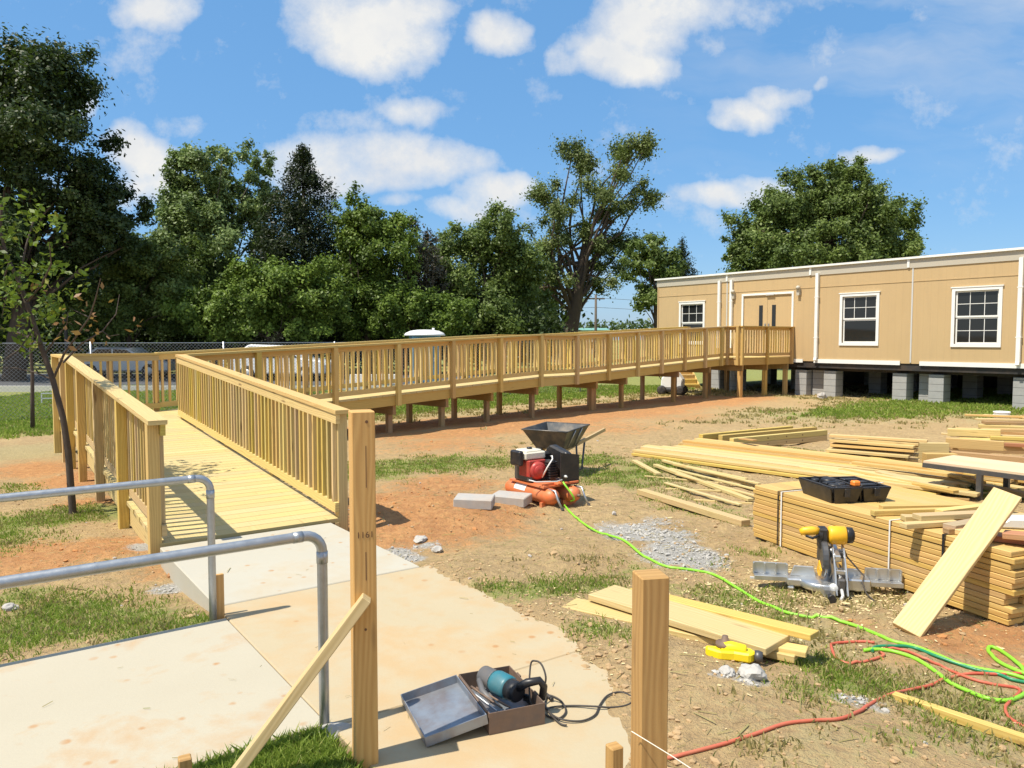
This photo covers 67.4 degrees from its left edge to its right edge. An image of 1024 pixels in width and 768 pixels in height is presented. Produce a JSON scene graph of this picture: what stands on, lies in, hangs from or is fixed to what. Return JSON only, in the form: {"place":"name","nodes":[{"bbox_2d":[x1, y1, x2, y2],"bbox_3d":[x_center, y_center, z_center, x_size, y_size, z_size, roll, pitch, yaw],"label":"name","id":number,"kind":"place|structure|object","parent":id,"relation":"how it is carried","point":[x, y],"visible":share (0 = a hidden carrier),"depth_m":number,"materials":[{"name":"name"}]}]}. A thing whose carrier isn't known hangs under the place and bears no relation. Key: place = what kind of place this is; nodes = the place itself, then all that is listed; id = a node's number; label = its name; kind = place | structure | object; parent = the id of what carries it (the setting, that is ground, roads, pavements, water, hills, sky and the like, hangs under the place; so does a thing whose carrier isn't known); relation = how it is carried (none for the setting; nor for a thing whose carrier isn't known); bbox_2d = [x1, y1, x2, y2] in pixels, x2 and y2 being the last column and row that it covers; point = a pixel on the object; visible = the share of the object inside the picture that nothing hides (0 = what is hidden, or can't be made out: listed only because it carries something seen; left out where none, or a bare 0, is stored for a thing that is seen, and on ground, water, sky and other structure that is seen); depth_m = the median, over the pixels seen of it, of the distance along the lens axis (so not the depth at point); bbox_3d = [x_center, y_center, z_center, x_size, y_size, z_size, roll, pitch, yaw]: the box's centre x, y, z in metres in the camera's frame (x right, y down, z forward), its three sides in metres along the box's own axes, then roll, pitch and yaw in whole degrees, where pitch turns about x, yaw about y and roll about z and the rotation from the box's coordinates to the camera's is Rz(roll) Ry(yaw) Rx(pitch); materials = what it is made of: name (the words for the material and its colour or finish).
{"place":"outdoors","nodes":[
{"label":"outdoors","id":0,"kind":"place"},
{"bbox_2d":[0,618,318,767],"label":"sidewalk","id":1,"kind":"structure","parent":0,"point":[160,699],"depth_m":3.51,"materials":[{"name":"concrete"}]},
{"bbox_2d":[0,373,482,385],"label":"parking lot","id":2,"kind":"structure","parent":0,"point":[45,381],"depth_m":33.13,"materials":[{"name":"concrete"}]},
{"bbox_2d":[84,347,175,377],"bbox_3d":[-18.018,-1.030,36.001,4.420,1.416,1.846,0,3,-3],"label":"parked car","id":3,"kind":"object","parent":2,"relation":"on","point":[124,365],"visible":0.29,"depth_m":35.16,"materials":[{"name":"silver metal"}]},
{"bbox_2d":[230,344,330,379],"bbox_3d":[-9.948,-0.955,33.501,4.320,1.554,1.846,0,3,6],"label":"parked car","id":4,"kind":"object","parent":2,"relation":"on","point":[267,363],"visible":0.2,"depth_m":32.69,"materials":[{"name":"white metal"}]},
{"bbox_2d":[224,565,577,722],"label":"sidewalk","id":5,"kind":"structure","parent":0,"point":[434,622],"depth_m":4.30,"materials":[{"name":"concrete"}]},
{"bbox_2d":[338,651,630,767],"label":"sidewalk","id":6,"kind":"structure","parent":0,"point":[551,743],"depth_m":3.18,"materials":[{"name":"concrete"}]},
{"bbox_2d":[400,665,544,746],"bbox_3d":[-0.179,1.407,3.389,0.538,0.097,0.410,-1,4,-22],"label":"drill case","id":7,"kind":"object","parent":6,"relation":"on","point":[445,709],"visible":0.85,"depth_m":3.32,"materials":[{"name":"metal"}]},
{"bbox_2d":[476,660,630,725],"bbox_3d":[0.191,1.345,3.432,0.720,0.219,0.329,0,3,3],"label":"hammer drill","id":8,"kind":"object","parent":7,"relation":"in","point":[503,685],"visible":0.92,"depth_m":3.41,"materials":[{"name":"teal plastic"}]},
{"bbox_2d":[128,517,889,712],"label":"gravel","id":9,"kind":"structure","parent":0,"point":[708,557],"depth_m":6.36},
{"bbox_2d":[0,340,1023,767],"bbox_3d":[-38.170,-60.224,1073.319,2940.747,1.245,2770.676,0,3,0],"label":"ground","id":10,"kind":"structure","parent":0,"point":[24,458],"depth_m":6.28,"materials":[{"name":"soil"}]},
{"bbox_2d":[0,184,140,514],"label":"young tree","id":11,"kind":"object","parent":10,"relation":"on","point":[31,313],"visible":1,"depth_m":7.76,"materials":[{"name":"green plant"}]},
{"bbox_2d":[0,16,164,380],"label":"oak tree","id":12,"kind":"object","parent":10,"relation":"on","point":[39,107],"visible":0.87,"depth_m":32.02,"materials":[{"name":"green plant"}]},
{"bbox_2d":[0,475,216,620],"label":"handrail","id":13,"kind":"object","parent":10,"relation":"on","point":[77,490],"visible":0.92,"depth_m":4.35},
{"bbox_2d":[45,226,226,375],"bbox_3d":[-18.174,-4.289,37.206,9.158,8.138,6.062,0,3,0],"label":"bushy tree","id":14,"kind":"object","parent":10,"relation":"on","point":[141,281],"visible":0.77,"depth_m":35.92,"materials":[{"name":"green plant"}]},
{"bbox_2d":[0,531,329,727],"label":"handrail","id":15,"kind":"object","parent":10,"relation":"on","point":[81,570],"visible":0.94,"depth_m":2.99,"materials":[{"name":"metal"}]},
{"bbox_2d":[132,133,280,364],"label":"ash tree","id":16,"kind":"object","parent":10,"relation":"on","point":[185,200],"visible":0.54,"depth_m":40.16,"materials":[{"name":"green plant"}]},
{"bbox_2d":[154,253,359,377],"bbox_3d":[-11.531,-3.148,34.482,9.243,6.194,4.335,0,3,0],"label":"bushy tree","id":17,"kind":"object","parent":10,"relation":"on","point":[246,300],"visible":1,"depth_m":33.89,"materials":[{"name":"green plant"}]},
{"bbox_2d":[143,721,373,767],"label":"grass","id":18,"kind":"structure","parent":10,"relation":"on","point":[316,740],"depth_m":3.02,"materials":[{"name":"plant"}]},
{"bbox_2d":[0,298,573,372],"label":"undergrowth","id":19,"kind":"object","parent":10,"relation":"on","point":[536,326],"visible":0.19,"depth_m":41.94,"materials":[{"name":"green plant"}]},
{"bbox_2d":[160,523,418,611],"bbox_3d":[-1.731,1.441,5.847,1.430,0.260,1.650,-2,4,-36],"label":"ramp pad","id":20,"kind":"object","parent":10,"relation":"on","point":[254,574],"visible":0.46,"depth_m":5.58,"materials":[{"name":"concrete"}]},
{"bbox_2d":[243,142,359,356],"bbox_3d":[-10.768,-6.409,39.650,6.469,12.112,6.492,0,3,0],"label":"cedar tree","id":21,"kind":"object","parent":10,"relation":"on","point":[305,243],"visible":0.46,"depth_m":38.73,"materials":[{"name":"green plant"}]},
{"bbox_2d":[0,341,628,420],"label":"chain link fence","id":22,"kind":"object","parent":10,"relation":"on","point":[91,351],"visible":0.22,"depth_m":18.65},
{"bbox_2d":[0,465,681,701],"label":"straw","id":23,"kind":"object","parent":10,"relation":"on","point":[95,577],"visible":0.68,"depth_m":6.00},
{"bbox_2d":[348,409,377,767],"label":"timber post","id":24,"kind":"object","parent":10,"relation":"on","point":[362,521],"visible":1,"depth_m":2.94,"materials":[{"name":"brown wood"}]},
{"bbox_2d":[232,593,370,767],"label":"timber brace","id":25,"kind":"object","parent":24,"relation":"attached to","point":[282,710],"visible":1,"depth_m":2.84,"materials":[{"name":"brown wood"}]},
{"bbox_2d":[302,180,429,373],"bbox_3d":[-7.661,-5.176,38.048,7.546,9.831,6.024,-3,5,-43],"label":"bushy tree","id":26,"kind":"object","parent":10,"relation":"on","point":[367,234],"visible":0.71,"depth_m":37.85,"materials":[{"name":"green plant"}]},
{"bbox_2d":[345,276,478,370],"bbox_3d":[-4.901,-2.895,38.203,6.738,5.234,4.373,0,3,0],"label":"bushy tree","id":27,"kind":"object","parent":10,"relation":"on","point":[424,312],"visible":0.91,"depth_m":37.33,"materials":[{"name":"green plant"}]},
{"bbox_2d":[387,217,454,308],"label":"cedar tree","id":28,"kind":"object","parent":10,"relation":"on","point":[434,274],"visible":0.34,"depth_m":40.36,"materials":[{"name":"green plant"}]},
{"bbox_2d":[50,326,794,553],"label":"wheelchair ramp","id":29,"kind":"structure","parent":10,"relation":"on","point":[294,437],"depth_m":10.66,"materials":[{"name":"brown wood"}]},
{"bbox_2d":[453,493,494,509],"bbox_3d":[-0.381,1.192,7.800,0.390,0.100,0.270,1,5,6],"label":"concrete block","id":30,"kind":"object","parent":10,"relation":"on","point":[475,501],"depth_m":7.68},
{"bbox_2d":[413,197,565,370],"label":"bushy tree","id":31,"kind":"object","parent":10,"relation":"on","point":[510,259],"visible":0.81,"depth_m":42.64,"materials":[{"name":"green plant"}]},
{"bbox_2d":[0,442,1023,765],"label":"grass","id":32,"kind":"structure","parent":10,"relation":"on","point":[58,616],"depth_m":5.06,"materials":[{"name":"plant"}]},
{"bbox_2d":[0,384,1023,439],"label":"grass","id":33,"kind":"structure","parent":10,"relation":"on","point":[990,405],"depth_m":20.55,"materials":[{"name":"plant"}]},
{"bbox_2d":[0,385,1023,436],"bbox_3d":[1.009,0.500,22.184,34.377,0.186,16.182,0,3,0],"label":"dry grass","id":34,"kind":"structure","parent":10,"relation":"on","point":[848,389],"depth_m":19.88,"materials":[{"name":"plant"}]},
{"bbox_2d":[1,445,1023,767],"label":"soil clods","id":35,"kind":"object","parent":10,"relation":"on","point":[925,757],"visible":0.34,"depth_m":3.95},
{"bbox_2d":[494,490,531,507],"bbox_3d":[-0.009,1.229,8.218,0.390,0.100,0.270,2,6,20],"label":"concrete block","id":36,"kind":"object","parent":10,"relation":"on","point":[521,499],"depth_m":8.12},
{"bbox_2d":[505,444,590,510],"bbox_3d":[0.338,1.010,8.462,0.589,0.634,1.001,-2,4,-36],"label":"air compressor","id":37,"kind":"object","parent":10,"relation":"on","point":[538,472],"visible":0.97,"depth_m":8.35,"materials":[{"name":"orange paint"}]},
{"bbox_2d":[521,421,605,469],"bbox_3d":[0.654,0.867,10.456,0.681,0.640,1.706,2,4,30],"label":"wheelbarrow","id":38,"kind":"object","parent":10,"relation":"on","point":[544,436],"visible":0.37,"depth_m":10.24,"materials":[{"name":"metal"}]},
{"bbox_2d":[423,558,727,767],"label":"soil clods","id":39,"kind":"object","parent":10,"relation":"on","point":[713,760],"visible":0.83,"depth_m":3.87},
{"bbox_2d":[513,127,669,367],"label":"oak tree","id":40,"kind":"object","parent":10,"relation":"on","point":[582,278],"visible":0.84,"depth_m":49.09,"materials":[{"name":"green plant"}]},
{"bbox_2d":[563,314,653,329],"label":"distant treeline","id":41,"kind":"object","parent":10,"relation":"on","point":[619,326],"visible":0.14,"depth_m":168.91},
{"bbox_2d":[631,569,668,767],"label":"timber post","id":42,"kind":"object","parent":10,"relation":"on","point":[650,654],"visible":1,"depth_m":2.31,"materials":[{"name":"wood"}]},
{"bbox_2d":[613,232,689,359],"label":"bushy tree","id":43,"kind":"object","parent":10,"relation":"on","point":[657,261],"visible":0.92,"depth_m":42.20,"materials":[{"name":"green plant"}]},
{"bbox_2d":[562,598,802,662],"bbox_3d":[0.939,1.407,4.443,1.380,0.038,0.200,2,4,33],"label":"plank","id":44,"kind":"object","parent":10,"relation":"on","point":[586,606],"visible":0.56,"depth_m":4.55,"materials":[{"name":"brown wood"}]},
{"bbox_2d":[588,585,789,655],"bbox_3d":[0.990,1.355,4.483,0.270,0.038,1.192,-3,5,-44],"label":"plank","id":45,"kind":"object","parent":44,"relation":"on","point":[711,625],"visible":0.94,"depth_m":4.32,"materials":[{"name":"brown wood"}]},
{"bbox_2d":[630,588,818,640],"bbox_3d":[1.193,1.339,4.535,0.100,0.034,1.231,-3,2,-43],"label":"plank","id":46,"kind":"object","parent":45,"relation":"on","point":[798,631],"visible":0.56,"depth_m":4.31,"materials":[{"name":"yellow wood"}]},
{"bbox_2d":[637,489,749,526],"bbox_3d":[1.866,1.290,8.138,0.110,0.060,1.790,-1,3,-24],"label":"timber","id":47,"kind":"object","parent":10,"relation":"on","point":[707,511],"visible":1,"depth_m":7.95,"materials":[{"name":"beige wood"}]},
{"bbox_2d":[705,635,762,662],"bbox_3d":[1.156,1.376,4.001,0.287,0.114,0.128,1,4,20],"label":"yellow tool","id":48,"kind":"object","parent":10,"relation":"on","point":[724,648],"visible":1,"depth_m":3.96,"materials":[{"name":"plastic"}]},
{"bbox_2d":[631,453,939,494],"bbox_3d":[3.392,1.177,10.388,0.143,0.040,4.373,-3,4,-43],"label":"board","id":49,"kind":"object","parent":10,"relation":"on","point":[772,472],"visible":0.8,"depth_m":10.65,"materials":[{"name":"yellow wood"}]},
{"bbox_2d":[749,435,826,445],"bbox_3d":[4.626,0.999,13.240,2.298,0.092,0.094,-2,4,-29],"label":"square post","id":50,"kind":"object","parent":10,"relation":"on","point":[795,440],"visible":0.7,"depth_m":13.32,"materials":[{"name":"brown wood"}]},
{"bbox_2d":[730,430,826,442],"bbox_3d":[4.626,0.904,13.234,2.298,0.092,0.094,-2,4,-29],"label":"square post","id":51,"kind":"object","parent":50,"relation":"on","point":[780,436],"visible":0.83,"depth_m":13.19,"materials":[{"name":"brown wood"}]},
{"bbox_2d":[562,481,1023,679],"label":"air hose","id":52,"kind":"object","parent":10,"relation":"on","point":[1012,674],"visible":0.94,"depth_m":5.04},
{"bbox_2d":[680,447,960,481],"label":"board","id":53,"kind":"object","parent":10,"relation":"on","point":[900,472],"visible":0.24,"depth_m":10.27,"materials":[{"name":"yellow wood"}]},
{"bbox_2d":[852,461,974,477],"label":"board","id":54,"kind":"object","parent":53,"relation":"on","point":[946,474],"visible":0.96,"depth_m":9.80,"materials":[{"name":"yellow wood"}]},
{"bbox_2d":[716,151,930,272],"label":"maple tree","id":55,"kind":"object","parent":10,"relation":"on","point":[864,219],"visible":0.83,"depth_m":44.45,"materials":[{"name":"green plant"}]},
{"bbox_2d":[641,550,1006,652],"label":"wood chips","id":56,"kind":"object","parent":10,"relation":"on","point":[756,588],"visible":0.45,"depth_m":5.25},
{"bbox_2d":[750,526,903,603],"bbox_3d":[2.214,1.242,5.440,0.967,0.470,0.590,2,4,33],"label":"mitre saw","id":57,"kind":"object","parent":10,"relation":"on","point":[831,577],"visible":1,"depth_m":5.43,"materials":[{"name":"metal"}]},
{"bbox_2d":[823,371,842,396],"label":"block pier","id":58,"kind":"structure","parent":10,"relation":"on","point":[833,383],"depth_m":24.61,"materials":[{"name":"concrete"}]},
{"bbox_2d":[654,247,1023,388],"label":"modular building","id":59,"kind":"structure","parent":10,"relation":"on","point":[960,314],"depth_m":23.11,"materials":[{"name":"beige"}]},
{"bbox_2d":[679,300,705,344],"bbox_3d":[6.812,-2.313,29.023,0.125,1.638,1.314,-2,4,-36],"label":"window","id":60,"kind":"structure","parent":59,"relation":"in","point":[693,312],"depth_m":29.01,"materials":[{"name":"white paint"}]},
{"bbox_2d":[744,296,767,352],"bbox_3d":[8.468,-2.003,26.744,0.085,2.035,0.971,-2,4,-36],"label":"door","id":61,"kind":"structure","parent":59,"relation":"in","point":[755,308],"depth_m":26.71,"materials":[{"name":"beige"}]},
{"bbox_2d":[767,295,791,355],"bbox_3d":[9.040,-1.957,25.941,0.085,2.035,0.971,-2,4,-36],"label":"door","id":62,"kind":"structure","parent":59,"relation":"in","point":[779,307],"depth_m":25.93,"materials":[{"name":"beige"}]},
{"bbox_2d":[839,291,880,345],"bbox_3d":[10.692,-2.002,23.632,0.125,1.638,1.335,-2,4,-36],"label":"window","id":63,"kind":"structure","parent":59,"relation":"in","point":[860,311],"depth_m":23.65,"materials":[{"name":"white paint"}]},
{"bbox_2d":[950,284,1004,346],"bbox_3d":[12.651,-1.835,20.911,0.125,1.658,1.341,-2,4,-36],"label":"window","id":64,"kind":"structure","parent":59,"relation":"in","point":[978,315],"depth_m":20.93,"materials":[{"name":"white paint"}]},
{"bbox_2d":[678,444,1002,482],"bbox_3d":[4.459,1.124,11.178,0.143,0.039,4.809,-3,4,-42],"label":"board","id":65,"kind":"object","parent":10,"relation":"on","point":[984,480],"visible":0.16,"depth_m":9.49,"materials":[{"name":"beige wood"}]},
{"bbox_2d":[680,442,1013,482],"bbox_3d":[4.484,1.086,11.149,0.144,0.041,4.825,-3,4,-42],"label":"board","id":66,"kind":"object","parent":65,"relation":"on","point":[822,459],"visible":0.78,"depth_m":11.50,"materials":[{"name":"yellow wood"}]},
{"bbox_2d":[682,439,1014,479],"bbox_3d":[4.511,1.049,11.117,0.142,0.038,4.793,-3,4,-42],"label":"board","id":67,"kind":"object","parent":66,"relation":"on","point":[832,457],"visible":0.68,"depth_m":11.22,"materials":[{"name":"beige wood"}]},
{"bbox_2d":[667,672,1022,760],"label":"air hose","id":68,"kind":"object","parent":10,"relation":"on","point":[755,733],"visible":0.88,"depth_m":3.26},
{"bbox_2d":[892,373,913,400],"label":"block pier","id":69,"kind":"structure","parent":10,"relation":"on","point":[902,385],"depth_m":22.79,"materials":[{"name":"concrete"}]},
{"bbox_2d":[928,374,950,402],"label":"block pier","id":70,"kind":"structure","parent":10,"relation":"on","point":[939,385],"depth_m":21.94,"materials":[{"name":"concrete"}]},
{"bbox_2d":[863,645,1023,702],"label":"air hose","id":71,"kind":"object","parent":10,"relation":"on","point":[998,661],"visible":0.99,"depth_m":4.14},
{"bbox_2d":[870,644,1023,683],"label":"air hose","id":72,"kind":"object","parent":10,"relation":"on","point":[945,659],"visible":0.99,"depth_m":4.23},
{"bbox_2d":[883,647,1023,725],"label":"air hose","id":73,"kind":"object","parent":10,"relation":"on","point":[1007,703],"visible":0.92,"depth_m":3.98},
{"bbox_2d":[893,487,1021,636],"bbox_3d":[2.805,1.102,4.819,1.230,0.039,0.170,-42,38,-19],"label":"plank","id":74,"kind":"object","parent":10,"relation":"on","point":[926,604],"visible":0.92,"depth_m":4.79,"materials":[{"name":"brown wood"}]},
{"bbox_2d":[892,691,1023,745],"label":"plank","id":75,"kind":"object","parent":10,"relation":"on","point":[962,719],"visible":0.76,"depth_m":3.42,"materials":[{"name":"yellow wood"}]},
{"bbox_2d":[963,610,981,616],"bbox_3d":[3.481,1.497,5.204,1.096,0.060,0.089,-1,4,-22],"label":"dunnage","id":76,"kind":"object","parent":10,"relation":"on","point":[967,612],"visible":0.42,"depth_m":4.99,"materials":[{"name":"brown wood"}]},
{"bbox_2d":[754,532,1022,625],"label":"board","id":77,"kind":"object","parent":76,"relation":"on","point":[1012,621],"visible":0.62,"depth_m":5.08,"materials":[{"name":"beige wood"}]},
{"bbox_2d":[753,527,1021,618],"bbox_3d":[2.676,1.372,5.855,0.139,0.036,2.362,-1,4,-22],"label":"board","id":78,"kind":"object","parent":77,"relation":"on","point":[987,609],"visible":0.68,"depth_m":5.36,"materials":[{"name":"beige wood"}]},
{"bbox_2d":[754,523,1023,613],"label":"board","id":79,"kind":"object","parent":78,"relation":"on","point":[1015,608],"visible":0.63,"depth_m":5.35,"materials":[{"name":"beige wood"}]},
{"bbox_2d":[753,519,1017,605],"bbox_3d":[2.672,1.294,5.863,0.139,0.036,2.328,-1,4,-22],"label":"board","id":80,"kind":"object","parent":79,"relation":"on","point":[1000,601],"visible":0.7,"depth_m":5.51,"materials":[{"name":"beige wood"}]},
{"bbox_2d":[753,515,1019,599],"bbox_3d":[2.675,1.256,5.858,0.139,0.036,2.336,-1,4,-22],"label":"board","id":81,"kind":"object","parent":80,"relation":"on","point":[927,572],"visible":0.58,"depth_m":5.48,"materials":[{"name":"beige wood"}]},
{"bbox_2d":[753,511,1023,596],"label":"board","id":82,"kind":"object","parent":81,"relation":"on","point":[1016,592],"visible":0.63,"depth_m":5.39,"materials":[{"name":"beige wood"}]},
{"bbox_2d":[753,506,1023,589],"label":"board","id":83,"kind":"object","parent":82,"relation":"on","point":[1007,585],"visible":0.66,"depth_m":5.43,"materials":[{"name":"beige wood"}]},
{"bbox_2d":[754,502,1023,583],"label":"board","id":84,"kind":"object","parent":83,"relation":"on","point":[1001,577],"visible":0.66,"depth_m":5.47,"materials":[{"name":"beige wood"}]},
{"bbox_2d":[754,498,1023,577],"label":"board","id":85,"kind":"object","parent":84,"relation":"on","point":[1016,573],"visible":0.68,"depth_m":5.53,"materials":[{"name":"beige wood"}]},
{"bbox_2d":[754,494,1023,569],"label":"board","id":86,"kind":"object","parent":85,"relation":"on","point":[996,563],"visible":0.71,"depth_m":5.61,"materials":[{"name":"beige wood"}]},
{"bbox_2d":[753,489,1023,564],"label":"board","id":87,"kind":"object","parent":86,"relation":"on","point":[1010,560],"visible":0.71,"depth_m":5.57,"materials":[{"name":"beige wood"}]},
{"bbox_2d":[755,484,1023,556],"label":"board","id":88,"kind":"object","parent":87,"relation":"on","point":[998,548],"visible":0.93,"depth_m":5.72,"materials":[{"name":"beige wood"}]},
{"bbox_2d":[922,455,1023,499],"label":"trestle table","id":89,"kind":"object","parent":10,"relation":"on","point":[981,468],"visible":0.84,"depth_m":8.72,"materials":[{"name":"brown wood"}]},
{"bbox_2d":[962,375,983,398],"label":"block pier","id":90,"kind":"structure","parent":10,"relation":"on","point":[972,386],"depth_m":23.38,"materials":[{"name":"concrete"}]},
{"bbox_2d":[949,450,1023,462],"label":"board","id":91,"kind":"object","parent":10,"relation":"on","point":[1018,459],"visible":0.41,"depth_m":11.12,"materials":[{"name":"brown wood"}]},
{"bbox_2d":[946,438,1003,450],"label":"board","id":92,"kind":"object","parent":91,"relation":"on","point":[979,444],"visible":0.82,"depth_m":11.56,"materials":[{"name":"yellow wood"}]},
{"bbox_2d":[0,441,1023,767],"bbox_3d":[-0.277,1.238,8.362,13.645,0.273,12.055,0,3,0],"label":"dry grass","id":93,"kind":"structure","parent":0,"point":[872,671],"depth_m":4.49,"materials":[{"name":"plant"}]},
{"bbox_2d":[0,0,1023,339],"label":"sky","id":94,"kind":"structure","parent":0,"point":[440,109],"materials":[{"name":"blue"}]},
{"bbox_2d":[14,407,1023,704],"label":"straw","id":95,"kind":"object","parent":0,"point":[596,485],"visible":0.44,"depth_m":10.75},
{"bbox_2d":[20,467,1023,767],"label":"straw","id":96,"kind":"object","parent":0,"point":[674,635],"visible":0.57,"depth_m":4.83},
{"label":"board","id":97,"kind":"object","parent":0,"visible":0},
{"bbox_2d":[780,482,881,506],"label":"board","id":98,"kind":"object","parent":97,"relation":"on","point":[875,504],"visible":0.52,"depth_m":6.77,"materials":[{"name":"beige wood"}]},
{"bbox_2d":[900,514,963,521],"bbox_3d":[2.999,0.960,5.487,0.401,0.040,0.085,0,3,4],"label":"offcut","id":99,"kind":"object","parent":98,"relation":"on","point":[905,517],"visible":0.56,"depth_m":5.46,"materials":[{"name":"beige wood"}]},
{"bbox_2d":[912,510,975,520],"bbox_3d":[3.118,0.928,5.423,0.588,0.038,0.090,-1,3,-10],"label":"offcut","id":100,"kind":"object","parent":99,"relation":"on","point":[948,515],"visible":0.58,"depth_m":5.37,"materials":[{"name":"beige wood"}]},
{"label":"board","id":101,"kind":"object","parent":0,"visible":0},
{"bbox_2d":[791,481,1017,531],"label":"board","id":102,"kind":"object","parent":101,"relation":"on","point":[892,502],"visible":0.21,"depth_m":6.11,"materials":[{"name":"beige wood"}]},
{"bbox_2d":[798,476,890,503],"bbox_3d":[2.741,0.848,6.345,0.540,0.172,0.512,-1,3,-10],"label":"tool case","id":103,"kind":"object","parent":102,"relation":"on","point":[844,489],"visible":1,"depth_m":6.16,"materials":[{"name":"black plastic"}]},
{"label":"board","id":104,"kind":"object","parent":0,"visible":0},
{"bbox_2d":[632,449,979,496],"bbox_3d":[3.563,1.137,10.295,0.142,0.038,4.799,-3,4,-43],"label":"board","id":105,"kind":"object","parent":104,"relation":"on","point":[813,473],"visible":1,"depth_m":10.29,"materials":[{"name":"brown wood"}]},
{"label":"board","id":106,"kind":"object","parent":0,"visible":0},
{"bbox_2d":[640,446,944,484],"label":"board","id":107,"kind":"object","parent":106,"relation":"on","point":[755,460],"visible":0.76,"depth_m":10.74,"materials":[{"name":"brown wood"}]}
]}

